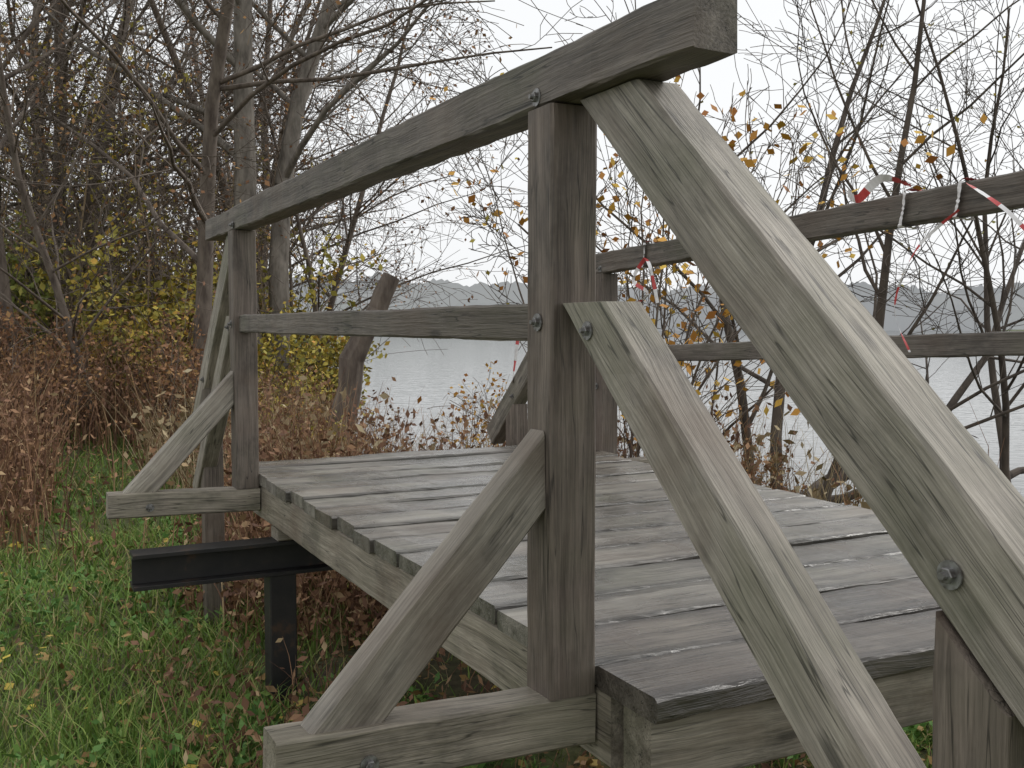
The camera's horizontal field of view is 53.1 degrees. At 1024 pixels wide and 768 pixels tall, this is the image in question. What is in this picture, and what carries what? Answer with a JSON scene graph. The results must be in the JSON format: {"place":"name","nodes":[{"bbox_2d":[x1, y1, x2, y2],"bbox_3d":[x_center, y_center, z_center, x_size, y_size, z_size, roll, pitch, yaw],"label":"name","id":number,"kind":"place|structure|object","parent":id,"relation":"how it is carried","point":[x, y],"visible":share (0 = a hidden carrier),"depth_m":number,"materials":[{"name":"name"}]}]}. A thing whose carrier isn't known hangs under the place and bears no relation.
{"place":"outdoors","nodes":[
{"label":"outdoors","id":0,"kind":"place"},
{"bbox_2d":[0,330,1023,767],"bbox_3d":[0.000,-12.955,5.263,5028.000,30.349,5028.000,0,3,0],"label":"ground","id":1,"kind":"structure","parent":0,"point":[574,752],"depth_m":4.69,"materials":[{"name":"plant"}]},
{"bbox_2d":[0,300,64,404],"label":"brown shrub","id":2,"kind":"object","parent":1,"relation":"on","point":[10,334],"visible":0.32,"depth_m":12.03,"materials":[{"name":"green plant"}]},
{"bbox_2d":[2,211,76,392],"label":"green shrub","id":3,"kind":"object","parent":1,"relation":"on","point":[40,307],"visible":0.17,"depth_m":14.08,"materials":[{"name":"green plant"}]},
{"bbox_2d":[0,43,86,256],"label":"bare tree","id":4,"kind":"object","parent":1,"relation":"on","point":[26,147],"visible":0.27,"depth_m":15.44,"materials":[{"name":"brown plant"}]},
{"bbox_2d":[0,309,119,441],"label":"brown shrub","id":5,"kind":"object","parent":1,"relation":"on","point":[90,374],"visible":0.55,"depth_m":11.21,"materials":[{"name":"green plant"}]},
{"bbox_2d":[0,5,170,277],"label":"autumn tree","id":6,"kind":"object","parent":1,"relation":"on","point":[86,75],"visible":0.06,"depth_m":21.44,"materials":[{"name":"brown plant"}]},
{"bbox_2d":[0,0,187,296],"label":"autumn tree","id":7,"kind":"object","parent":1,"relation":"on","point":[19,82],"visible":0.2,"depth_m":16.34,"materials":[{"name":"brown plant"}]},
{"bbox_2d":[1,97,190,369],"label":"autumn tree","id":8,"kind":"object","parent":1,"relation":"on","point":[114,156],"visible":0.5,"depth_m":14.17,"materials":[{"name":"brown plant"}]},
{"bbox_2d":[0,0,217,274],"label":"bare tree","id":9,"kind":"object","parent":1,"relation":"on","point":[44,51],"visible":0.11,"depth_m":26.05,"materials":[{"name":"brown plant"}]},
{"bbox_2d":[15,212,216,424],"bbox_3d":[-5.455,-0.738,13.816,2.723,2.996,3.269,1,3,15],"label":"yellow shrub","id":10,"kind":"object","parent":1,"relation":"on","point":[99,253],"visible":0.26,"depth_m":13.53,"materials":[{"name":"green plant"}]},
{"bbox_2d":[0,0,256,439],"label":"bare tree","id":11,"kind":"object","parent":1,"relation":"on","point":[53,276],"visible":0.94,"depth_m":11.22,"materials":[{"name":"brown plant"}]},
{"bbox_2d":[0,0,257,297],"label":"bare tree","id":12,"kind":"object","parent":1,"relation":"on","point":[37,41],"visible":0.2,"depth_m":19.38,"materials":[{"name":"brown plant"}]},
{"bbox_2d":[0,0,266,305],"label":"bare tree","id":13,"kind":"object","parent":1,"relation":"on","point":[15,114],"visible":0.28,"depth_m":15.22,"materials":[{"name":"brown plant"}]},
{"bbox_2d":[1,13,267,338],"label":"autumn tree","id":14,"kind":"object","parent":1,"relation":"on","point":[186,75],"visible":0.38,"depth_m":14.91,"materials":[{"name":"brown plant"}]},
{"bbox_2d":[75,281,195,428],"bbox_3d":[-4.555,-0.259,12.904,1.885,2.074,2.263,-1,3,-9],"label":"yellow shrub","id":15,"kind":"object","parent":1,"relation":"on","point":[175,311],"visible":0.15,"depth_m":12.64,"materials":[{"name":"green plant"}]},
{"bbox_2d":[0,0,273,389],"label":"bare tree","id":16,"kind":"object","parent":1,"relation":"on","point":[4,278],"visible":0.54,"depth_m":12.76,"materials":[{"name":"brown plant"}]},
{"bbox_2d":[3,0,278,279],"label":"bare tree","id":17,"kind":"object","parent":1,"relation":"on","point":[175,89],"visible":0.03,"depth_m":37.80,"materials":[{"name":"brown plant"}]},
{"bbox_2d":[12,0,281,278],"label":"bare tree","id":18,"kind":"object","parent":1,"relation":"on","point":[179,93],"visible":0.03,"depth_m":46.06,"materials":[{"name":"brown plant"}]},
{"bbox_2d":[95,300,205,427],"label":"brown shrub","id":19,"kind":"object","parent":1,"relation":"on","point":[148,354],"visible":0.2,"depth_m":11.64,"materials":[{"name":"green plant"}]},
{"bbox_2d":[21,194,305,367],"bbox_3d":[-5.770,-1.268,16.617,4.023,3.688,3.352,1,3,19],"label":"yellow shrub","id":20,"kind":"object","parent":1,"relation":"on","point":[163,252],"visible":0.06,"depth_m":16.27,"materials":[{"name":"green plant"}]},
{"bbox_2d":[0,0,340,247],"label":"bare tree","id":21,"kind":"object","parent":1,"relation":"on","point":[126,137],"visible":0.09,"depth_m":24.20,"materials":[{"name":"brown plant"}]},
{"bbox_2d":[112,311,229,462],"bbox_3d":[-3.357,0.118,10.738,1.406,1.753,1.553,0,3,0],"label":"brown shrub","id":22,"kind":"object","parent":1,"relation":"on","point":[171,371],"visible":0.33,"depth_m":10.46,"materials":[{"name":"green plant"}]},
{"bbox_2d":[0,0,348,341],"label":"bare tree","id":23,"kind":"object","parent":1,"relation":"on","point":[122,36],"visible":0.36,"depth_m":14.95,"materials":[{"name":"brown plant"}]},
{"bbox_2d":[2,0,354,348],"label":"bare tree","id":24,"kind":"object","parent":1,"relation":"on","point":[66,11],"visible":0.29,"depth_m":15.95,"materials":[{"name":"brown plant"}]},
{"bbox_2d":[76,51,291,299],"bbox_3d":[-6.808,-3.222,19.933,4.548,6.858,4.875,0,3,8],"label":"autumn tree","id":25,"kind":"object","parent":1,"relation":"on","point":[190,79],"visible":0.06,"depth_m":20.42,"materials":[{"name":"yellow plant"}]},
{"bbox_2d":[1,0,374,370],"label":"bare tree","id":26,"kind":"object","parent":1,"relation":"on","point":[105,109],"visible":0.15,"depth_m":19.18,"materials":[{"name":"brown plant"}]},
{"bbox_2d":[0,0,377,418],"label":"sapling thicket","id":27,"kind":"object","parent":1,"relation":"on","point":[173,252],"visible":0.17,"depth_m":14.76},
{"bbox_2d":[193,236,228,411],"bbox_3d":[-1.428,-0.240,5.002,0.088,0.128,1.474,-2,-38,-27],"label":"end brace","id":28,"kind":"object","parent":1,"relation":"on","point":[220,311],"visible":0.41,"depth_m":4.91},
{"bbox_2d":[192,316,230,487],"bbox_3d":[-1.418,0.117,4.954,0.083,0.102,1.413,-2,-39,-27],"label":"brace","id":29,"kind":"object","parent":28,"relation":"attached to","point":[210,448],"visible":0.45,"depth_m":5.02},
{"bbox_2d":[199,389,225,626],"bbox_3d":[-1.544,0.653,5.284,0.101,1.268,0.101,-2,4,-27],"label":"end post","id":30,"kind":"object","parent":1,"relation":"on","point":[213,527],"visible":0.45,"depth_m":5.25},
{"bbox_2d":[41,0,405,259],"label":"bare tree","id":31,"kind":"object","parent":1,"relation":"on","point":[193,51],"visible":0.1,"depth_m":34.86,"materials":[{"name":"brown plant"}]},
{"bbox_2d":[0,0,458,317],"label":"bare tree","id":32,"kind":"object","parent":1,"relation":"on","point":[178,63],"visible":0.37,"depth_m":16.10,"materials":[{"name":"brown plant"}]},
{"bbox_2d":[78,1,386,261],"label":"bare tree","id":33,"kind":"object","parent":1,"relation":"on","point":[232,109],"visible":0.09,"depth_m":51.62,"materials":[{"name":"brown plant"}]},
{"bbox_2d":[10,0,465,303],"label":"bare tree","id":34,"kind":"object","parent":1,"relation":"on","point":[299,166],"visible":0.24,"depth_m":29.55,"materials":[{"name":"brown plant"}]},
{"bbox_2d":[122,230,387,375],"bbox_3d":[-3.718,-0.718,14.439,3.269,2.996,2.723,2,4,31],"label":"yellow shrub","id":35,"kind":"object","parent":1,"relation":"on","point":[158,284],"visible":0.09,"depth_m":14.27,"materials":[{"name":"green plant"}]},
{"bbox_2d":[177,296,332,404],"bbox_3d":[-3.345,-0.190,13.316,1.885,2.074,2.263,-2,4,-28],"label":"yellow shrub","id":36,"kind":"object","parent":1,"relation":"on","point":[261,365],"visible":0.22,"depth_m":13.06,"materials":[{"name":"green plant"}]},
{"bbox_2d":[0,0,521,400],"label":"forked tree","id":37,"kind":"object","parent":1,"relation":"on","point":[278,268],"visible":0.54,"depth_m":14.13,"materials":[{"name":"grey plant"}]},
{"bbox_2d":[223,360,317,474],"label":"brown shrub","id":38,"kind":"object","parent":1,"relation":"on","point":[282,398],"visible":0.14,"depth_m":9.38,"materials":[{"name":"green plant"}]},
{"bbox_2d":[264,574,297,707],"bbox_3d":[-0.963,1.289,4.279,0.110,1.013,0.110,-2,4,-27],"label":"steel pile","id":39,"kind":"object","parent":1,"relation":"on","point":[280,607],"visible":0.65,"depth_m":4.22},
{"bbox_2d":[130,564,333,591],"bbox_3d":[-0.254,0.753,4.608,2.750,0.016,0.120,-2,4,-27],"label":"steel flange bottom","id":40,"kind":"object","parent":39,"relation":"on","point":[222,578],"visible":0.15,"depth_m":4.11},
{"bbox_2d":[131,544,324,584],"bbox_3d":[-0.254,0.691,4.604,2.748,0.107,0.014,-2,4,-27],"label":"steel web","id":41,"kind":"object","parent":40,"relation":"on","point":[160,569],"visible":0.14,"depth_m":4.13},
{"bbox_2d":[129,537,297,559],"bbox_3d":[-0.254,0.629,4.600,2.750,0.016,0.120,-2,4,-27],"label":"steel flange top","id":42,"kind":"object","parent":41,"relation":"on","point":[169,551],"visible":0.18,"depth_m":4.08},
{"bbox_2d":[271,525,292,540],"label":"packing block","id":43,"kind":"structure","parent":42,"relation":"on","point":[277,534],"depth_m":4.20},
{"bbox_2d":[253,485,623,767],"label":"stringer","id":44,"kind":"object","parent":43,"relation":"on","point":[491,652],"visible":0.44,"depth_m":2.56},
{"bbox_2d":[106,486,259,519],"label":"outrigger beam","id":45,"kind":"structure","parent":44,"relation":"attached to","point":[165,502],"depth_m":4.27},
{"bbox_2d":[122,371,233,492],"bbox_3d":[-1.368,0.232,4.305,0.102,0.676,0.062,45,-16,-22],"label":"lateral brace","id":46,"kind":"object","parent":45,"relation":"on","point":[181,444],"visible":1,"depth_m":4.28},
{"bbox_2d":[228,230,258,488],"bbox_3d":[-1.152,-0.104,4.395,0.100,1.097,0.101,-2,4,-27],"label":"post","id":47,"kind":"object","parent":45,"relation":"on","point":[242,280],"visible":0.92,"depth_m":4.35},
{"bbox_2d":[263,687,595,767],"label":"outrigger beam","id":48,"kind":"structure","parent":44,"relation":"attached to","point":[461,732],"depth_m":1.83,"materials":[{"name":"wood"}]},
{"bbox_2d":[360,755,378,767],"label":"bolt","id":49,"kind":"object","parent":48,"relation":"attached to","point":[370,761],"visible":1,"depth_m":1.74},
{"bbox_2d":[300,429,544,733],"bbox_3d":[-0.124,0.374,1.846,0.104,0.677,0.063,45,-16,-22],"label":"lateral brace","id":50,"kind":"object","parent":48,"relation":"on","point":[388,662],"visible":0.99,"depth_m":1.82,"materials":[{"name":"wood"}]},
{"bbox_2d":[527,103,596,700],"bbox_3d":[0.093,0.038,1.936,0.100,1.097,0.100,-2,4,-27],"label":"post","id":51,"kind":"object","parent":48,"relation":"on","point":[562,185],"visible":0.94,"depth_m":1.90,"materials":[{"name":"wood"}]},
{"bbox_2d":[239,304,527,340],"bbox_3d":[-0.530,-0.187,3.157,0.061,0.079,2.660,-2,4,-27],"label":"rail","id":52,"kind":"object","parent":51,"relation":"attached to","point":[502,322],"visible":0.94,"depth_m":2.56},
{"bbox_2d":[563,301,925,767],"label":"brace","id":53,"kind":"object","parent":51,"relation":"attached to","point":[835,707],"visible":1,"depth_m":1.44,"materials":[{"name":"wood"}]},
{"bbox_2d":[275,461,647,502],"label":"deck plank","id":54,"kind":"object","parent":44,"relation":"on","point":[282,492],"visible":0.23,"depth_m":4.23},
{"bbox_2d":[184,289,389,421],"bbox_3d":[-3.173,-0.210,14.559,2.766,2.535,2.304,-1,3,-12],"label":"yellow shrub","id":55,"kind":"object","parent":1,"relation":"on","point":[331,361],"visible":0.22,"depth_m":14.12,"materials":[{"name":"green plant"}]},
{"bbox_2d":[51,0,527,309],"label":"bare tree","id":56,"kind":"object","parent":1,"relation":"on","point":[310,29],"visible":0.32,"depth_m":18.78,"materials":[{"name":"brown plant"}]},
{"bbox_2d":[0,0,583,400],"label":"bare tree","id":57,"kind":"object","parent":1,"relation":"on","point":[202,258],"visible":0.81,"depth_m":11.16,"materials":[{"name":"grey plant"}]},
{"bbox_2d":[97,0,488,337],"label":"bare tree","id":58,"kind":"object","parent":1,"relation":"on","point":[265,57],"visible":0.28,"depth_m":23.75,"materials":[{"name":"brown plant"}]},
{"bbox_2d":[258,358,338,439],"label":"yellow shrub","id":59,"kind":"object","parent":1,"relation":"on","point":[312,383],"visible":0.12,"depth_m":11.62,"materials":[{"name":"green plant"}]},
{"bbox_2d":[217,126,381,393],"bbox_3d":[-3.917,-2.028,18.508,3.728,5.244,3.478,3,4,41],"label":"autumn tree","id":60,"kind":"object","parent":1,"relation":"on","point":[296,280],"visible":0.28,"depth_m":18.94,"materials":[{"name":"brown plant"}]},
{"bbox_2d":[127,0,482,403],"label":"bare tree","id":61,"kind":"object","parent":1,"relation":"on","point":[273,138],"visible":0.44,"depth_m":14.71,"materials":[{"name":"brown plant"}]},
{"bbox_2d":[258,397,357,458],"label":"yellow shrub","id":62,"kind":"object","parent":1,"relation":"on","point":[311,427],"visible":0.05,"depth_m":9.60,"materials":[{"name":"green plant"}]},
{"bbox_2d":[304,400,415,456],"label":"brown shrub","id":63,"kind":"object","parent":1,"relation":"on","point":[330,410],"visible":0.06,"depth_m":9.45,"materials":[{"name":"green plant"}]},
{"bbox_2d":[328,272,399,455],"bbox_3d":[-1.518,0.046,10.034,0.844,2.287,0.291,0,3,-5],"label":"leaning dead trunk","id":64,"kind":"object","parent":1,"relation":"on","point":[353,355],"visible":0.53,"depth_m":9.94,"materials":[{"name":"wood"}]},
{"bbox_2d":[169,0,596,388],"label":"bare tree","id":65,"kind":"object","parent":1,"relation":"on","point":[350,233],"visible":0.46,"depth_m":17.45,"materials":[{"name":"brown plant"}]},
{"bbox_2d":[0,475,932,767],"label":"leafy weeds","id":66,"kind":"object","parent":1,"relation":"on","point":[240,757],"visible":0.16,"depth_m":4.18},
{"bbox_2d":[0,422,932,767],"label":"fallen leaves","id":67,"kind":"object","parent":1,"relation":"on","point":[592,762],"visible":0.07,"depth_m":4.34,"materials":[{"name":"brown plant"}]},
{"bbox_2d":[431,360,509,449],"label":"autumn shrub","id":68,"kind":"object","parent":1,"relation":"on","point":[455,440],"visible":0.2,"depth_m":8.40,"materials":[{"name":"brown plant"}]},
{"bbox_2d":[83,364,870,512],"bbox_3d":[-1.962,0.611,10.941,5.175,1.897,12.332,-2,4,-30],"label":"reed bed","id":69,"kind":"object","parent":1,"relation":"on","point":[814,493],"visible":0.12,"depth_m":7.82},
{"bbox_2d":[82,584,931,767],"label":"bank undergrowth","id":70,"kind":"object","parent":1,"relation":"on","point":[296,717],"visible":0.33,"depth_m":4.00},
{"bbox_2d":[486,353,527,443],"bbox_3d":[0.143,-0.146,5.803,0.088,0.128,1.474,-2,-38,-27],"label":"end brace","id":71,"kind":"object","parent":1,"relation":"on","point":[496,426],"visible":0.34,"depth_m":6.05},
{"bbox_2d":[0,298,1020,653],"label":"dry brush","id":72,"kind":"object","parent":1,"relation":"on","point":[28,450],"visible":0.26,"depth_m":7.37,"materials":[{"name":"plant"}]},
{"bbox_2d":[129,269,1023,330],"bbox_3d":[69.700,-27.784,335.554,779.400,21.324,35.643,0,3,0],"label":"shore trees","id":73,"kind":"object","parent":1,"relation":"on","point":[892,322],"visible":0.17,"depth_m":331.71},
{"bbox_2d":[417,68,989,483],"bbox_3d":[1.077,-0.484,7.130,2.465,3.509,3.635,-3,4,-39],"label":"autumn shrub","id":74,"kind":"object","parent":1,"relation":"on","point":[750,162],"visible":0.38,"depth_m":6.75,"materials":[{"name":"brown plant"}]},
{"bbox_2d":[427,0,1023,509],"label":"alder tree","id":75,"kind":"object","parent":1,"relation":"on","point":[887,244],"visible":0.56,"depth_m":8.22,"materials":[{"name":"brown plant"}]},
{"bbox_2d":[735,437,804,494],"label":"brown shrub","id":76,"kind":"object","parent":1,"relation":"on","point":[780,483],"visible":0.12,"depth_m":7.03,"materials":[{"name":"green plant"}]},
{"bbox_2d":[580,79,1023,726],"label":"end brace","id":77,"kind":"object","parent":1,"relation":"on","point":[928,477],"visible":0.99,"depth_m":1.29,"materials":[{"name":"wood"}]},
{"bbox_2d":[205,0,736,240],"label":"handrail","id":78,"kind":"object","parent":77,"relation":"attached to","point":[661,40],"visible":0.94,"depth_m":2.00,"materials":[{"name":"wood"}]},
{"bbox_2d":[937,560,962,589],"bbox_3d":[0.479,0.212,1.131,0.016,0.033,0.033,-2,4,-27],"label":"bolt","id":79,"kind":"object","parent":77,"relation":"attached to","point":[949,575],"visible":1,"depth_m":1.13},
{"bbox_2d":[735,0,1023,481],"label":"alder tree","id":80,"kind":"object","parent":1,"relation":"on","point":[1003,426],"visible":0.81,"depth_m":8.70,"materials":[{"name":"brown plant"}]},
{"bbox_3d":[1.644,1.189,2.592,0.103,1.007,0.103,-2,4,-27],"label":"front pile","id":81,"kind":"object","parent":1,"relation":"on","visible":0},
{"bbox_2d":[624,666,932,767],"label":"front joist","id":82,"kind":"object","parent":81,"relation":"on","point":[748,735],"visible":0.22,"depth_m":1.91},
{"bbox_2d":[597,609,941,724],"bbox_3d":[0.971,0.541,2.240,1.715,0.055,0.206,-2,4,-27],"label":"deck plank","id":83,"kind":"object","parent":82,"relation":"on","point":[666,688],"visible":0.56,"depth_m":1.93,"materials":[{"name":"wood"}]},
{"bbox_2d":[0,0,1023,293],"label":"sky","id":84,"kind":"structure","parent":0,"point":[722,74],"materials":[{"name":"white"}]},
{"bbox_2d":[506,404,526,445],"bbox_3d":[0.026,0.677,6.081,0.100,1.127,0.100,-2,4,-27],"label":"end post","id":85,"kind":"object","parent":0,"point":[516,424],"visible":0.12,"depth_m":6.01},
{"bbox_2d":[328,331,1023,506],"bbox_3d":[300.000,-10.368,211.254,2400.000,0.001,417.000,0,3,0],"label":"lake water","id":86,"kind":"structure","parent":0,"point":[435,375],"depth_m":28.76,"materials":[{"name":"grey liquid"}]},
{"bbox_2d":[932,610,1023,767],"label":"end post","id":87,"kind":"object","parent":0,"point":[977,723],"visible":0.79,"depth_m":1.12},
{"label":"packing block","id":88,"kind":"object","parent":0,"visible":0},
{"bbox_3d":[0.981,0.532,4.002,0.088,0.149,3.010,-2,4,-27],"label":"stringer","id":89,"kind":"object","parent":88,"relation":"on","visible":0},
{"bbox_2d":[627,456,648,463],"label":"outrigger beam","id":90,"kind":"structure","parent":89,"relation":"attached to","point":[642,459],"depth_m":5.31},
{"bbox_2d":[595,273,617,453],"bbox_3d":[0.472,-0.081,5.219,0.102,0.957,0.101,-2,4,-27],"label":"post","id":91,"kind":"object","parent":90,"relation":"on","point":[606,403],"visible":0.38,"depth_m":5.18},
{"bbox_2d":[596,170,1023,273],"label":"handrail","id":92,"kind":"object","parent":91,"relation":"attached to","point":[932,205],"visible":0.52,"depth_m":3.52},
{"bbox_2d":[848,174,910,202],"bbox_3d":[1.230,-0.659,3.459,0.054,0.086,0.246,-3,4,-41],"label":"barrier tape","id":93,"kind":"object","parent":92,"relation":"attached to","point":[872,184],"visible":1,"depth_m":3.45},
{"bbox_2d":[894,209,959,351],"bbox_3d":[1.327,-0.327,3.311,0.048,0.453,0.235,-2,4,-27],"label":"barrier tape","id":94,"kind":"object","parent":92,"relation":"attached to","point":[928,235],"visible":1,"depth_m":3.29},
{"bbox_2d":[967,183,1023,229],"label":"barrier tape","id":95,"kind":"object","parent":92,"relation":"attached to","point":[1008,212],"visible":1,"depth_m":2.98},
{"bbox_2d":[667,331,1023,360],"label":"rail","id":96,"kind":"object","parent":91,"relation":"attached to","point":[1001,343],"visible":0.45,"depth_m":3.36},
{"bbox_3d":[0.268,0.553,3.642,0.089,0.148,3.010,-2,4,-27],"label":"stringer","id":97,"kind":"object","parent":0,"visible":0},
{"bbox_2d":[259,452,511,472],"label":"deck plank","id":98,"kind":"object","parent":97,"relation":"on","point":[369,464],"visible":0.37,"depth_m":4.79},
{"bbox_2d":[259,445,517,467],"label":"deck plank","id":99,"kind":"object","parent":97,"relation":"on","point":[406,455],"visible":0.42,"depth_m":4.98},
{"bbox_2d":[259,451,617,487],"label":"deck plank","id":100,"kind":"object","parent":97,"relation":"on","point":[264,477],"visible":0.29,"depth_m":4.59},
{"bbox_2d":[266,456,631,495],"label":"deck plank","id":101,"kind":"object","parent":97,"relation":"on","point":[271,484],"visible":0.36,"depth_m":4.41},
{"bbox_2d":[290,464,653,508],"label":"deck plank","id":102,"kind":"object","parent":97,"relation":"on","point":[298,497],"visible":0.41,"depth_m":4.05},
{"bbox_2d":[304,473,657,517],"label":"deck plank","id":103,"kind":"object","parent":97,"relation":"on","point":[311,506],"visible":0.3,"depth_m":3.86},
{"bbox_2d":[315,480,662,529],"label":"deck plank","id":104,"kind":"object","parent":97,"relation":"on","point":[327,517],"visible":0.2,"depth_m":3.67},
{"bbox_2d":[337,484,771,537],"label":"deck plank","id":105,"kind":"object","parent":97,"relation":"on","point":[347,525],"visible":0.3,"depth_m":3.46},
{"bbox_2d":[352,489,805,553],"bbox_3d":[0.303,0.464,3.550,1.725,0.052,0.172,-2,4,-27],"label":"deck plank","id":106,"kind":"object","parent":97,"relation":"on","point":[363,539],"visible":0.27,"depth_m":3.31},
{"bbox_2d":[373,497,842,566],"bbox_3d":[0.387,0.474,3.377,1.702,0.054,0.205,-2,4,-27],"label":"deck plank","id":107,"kind":"object","parent":97,"relation":"on","point":[390,549],"visible":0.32,"depth_m":3.31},
{"bbox_2d":[399,505,875,576],"bbox_3d":[0.485,0.481,3.185,1.703,0.049,0.203,-2,4,-27],"label":"deck plank","id":108,"kind":"object","parent":97,"relation":"on","point":[412,564],"visible":0.27,"depth_m":3.18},
{"bbox_2d":[469,534,901,624],"bbox_3d":[0.677,0.505,2.811,1.705,0.054,0.209,-2,4,-27],"label":"deck plank","id":109,"kind":"object","parent":97,"relation":"on","point":[491,600],"visible":0.34,"depth_m":2.65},
{"bbox_2d":[490,516,887,582],"bbox_3d":[0.588,0.489,3.001,1.736,0.053,0.200,-2,4,-27],"label":"deck plank","id":110,"kind":"object","parent":97,"relation":"on","point":[513,568],"visible":0.39,"depth_m":2.94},
{"bbox_2d":[497,554,917,646],"bbox_3d":[0.780,0.514,2.621,1.724,0.053,0.203,-2,4,-27],"label":"deck plank","id":111,"kind":"object","parent":97,"relation":"on","point":[647,603],"visible":0.32,"depth_m":2.43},
{"bbox_2d":[595,577,940,685],"bbox_3d":[0.874,0.528,2.429,1.713,0.055,0.218,-2,4,-27],"label":"deck plank","id":112,"kind":"object","parent":97,"relation":"on","point":[616,642],"visible":0.41,"depth_m":2.22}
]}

